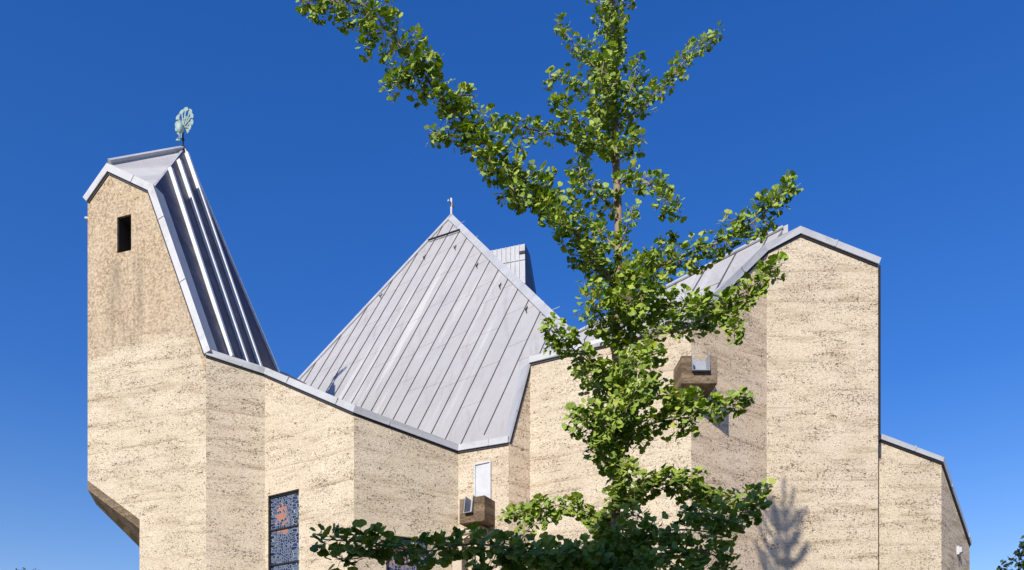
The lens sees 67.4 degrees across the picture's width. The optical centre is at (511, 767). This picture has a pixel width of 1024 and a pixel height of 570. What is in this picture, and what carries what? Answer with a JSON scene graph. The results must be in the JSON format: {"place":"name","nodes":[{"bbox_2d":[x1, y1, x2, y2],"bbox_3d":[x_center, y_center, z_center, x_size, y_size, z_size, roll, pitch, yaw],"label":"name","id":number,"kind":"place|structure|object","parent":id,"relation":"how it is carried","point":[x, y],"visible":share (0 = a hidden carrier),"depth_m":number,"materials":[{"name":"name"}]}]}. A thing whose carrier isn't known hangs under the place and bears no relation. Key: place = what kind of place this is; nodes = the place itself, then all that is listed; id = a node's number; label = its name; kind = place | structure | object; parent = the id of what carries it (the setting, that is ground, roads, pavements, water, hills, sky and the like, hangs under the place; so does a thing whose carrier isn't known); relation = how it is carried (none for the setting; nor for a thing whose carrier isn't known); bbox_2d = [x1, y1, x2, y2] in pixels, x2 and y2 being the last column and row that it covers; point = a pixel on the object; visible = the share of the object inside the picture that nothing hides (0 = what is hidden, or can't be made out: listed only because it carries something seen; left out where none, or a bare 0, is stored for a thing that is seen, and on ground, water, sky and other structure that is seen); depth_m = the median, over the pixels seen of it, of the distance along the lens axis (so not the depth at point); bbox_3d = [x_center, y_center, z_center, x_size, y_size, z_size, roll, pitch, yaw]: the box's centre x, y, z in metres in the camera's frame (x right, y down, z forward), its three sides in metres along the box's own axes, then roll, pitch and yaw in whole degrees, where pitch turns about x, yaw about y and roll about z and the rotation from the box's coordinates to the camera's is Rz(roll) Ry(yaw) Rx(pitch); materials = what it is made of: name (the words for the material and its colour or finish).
{"place":"outdoors","nodes":[
{"label":"outdoors","id":0,"kind":"place"},
{"bbox_2d":[0,0,1023,569],"label":"sky","id":1,"kind":"structure","parent":0,"point":[899,124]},
{"bbox_2d":[83,146,971,569],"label":"church","id":2,"kind":"structure","parent":0,"point":[431,388],"depth_m":19.91,"materials":[{"name":"concrete"}]},
{"bbox_2d":[175,107,193,151],"bbox_3d":[-9.833,-19.102,23.051,0.623,1.232,0.291,0,0,0],"label":"weathervane","id":3,"kind":"object","parent":2,"relation":"on","point":[181,125],"visible":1,"depth_m":23.02,"materials":[{"name":"metal"}]},
{"bbox_2d":[270,490,298,569],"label":"window","id":4,"kind":"structure","parent":2,"relation":"in","point":[284,508],"depth_m":20.05,"materials":[{"name":"glass"}]},
{"bbox_2d":[387,536,426,569],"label":"window","id":5,"kind":"structure","parent":2,"relation":"in","point":[391,566],"depth_m":19.42,"materials":[{"name":"glass"}]},
{"bbox_2d":[474,460,491,498],"bbox_3d":[-0.746,-7.243,19.526,0.490,1.049,0.049,0,0,28],"label":"window","id":6,"kind":"structure","parent":2,"relation":"in","point":[482,470],"depth_m":19.52,"materials":[{"name":"white glass"}]},
{"bbox_2d":[957,546,962,560],"bbox_3d":[11.882,-5.691,20.370,0.120,0.370,0.170,0,0,44],"label":"wall light","id":7,"kind":"object","parent":2,"relation":"attached to","point":[959,550],"visible":1,"depth_m":20.33,"materials":[{"name":"metal"}]},
{"label":"ground","id":8,"kind":"structure","parent":0,"visible":0},
{"bbox_2d":[295,0,802,569],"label":"ginkgo tree","id":9,"kind":"object","parent":8,"relation":"on","point":[619,426],"visible":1,"depth_m":6.62,"materials":[{"name":"green plant"}]},
{"bbox_2d":[996,535,1023,569],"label":"broadleaf tree","id":10,"kind":"object","parent":8,"relation":"on","point":[1019,555],"visible":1,"depth_m":42.78,"materials":[{"name":"green plant"}]}
]}

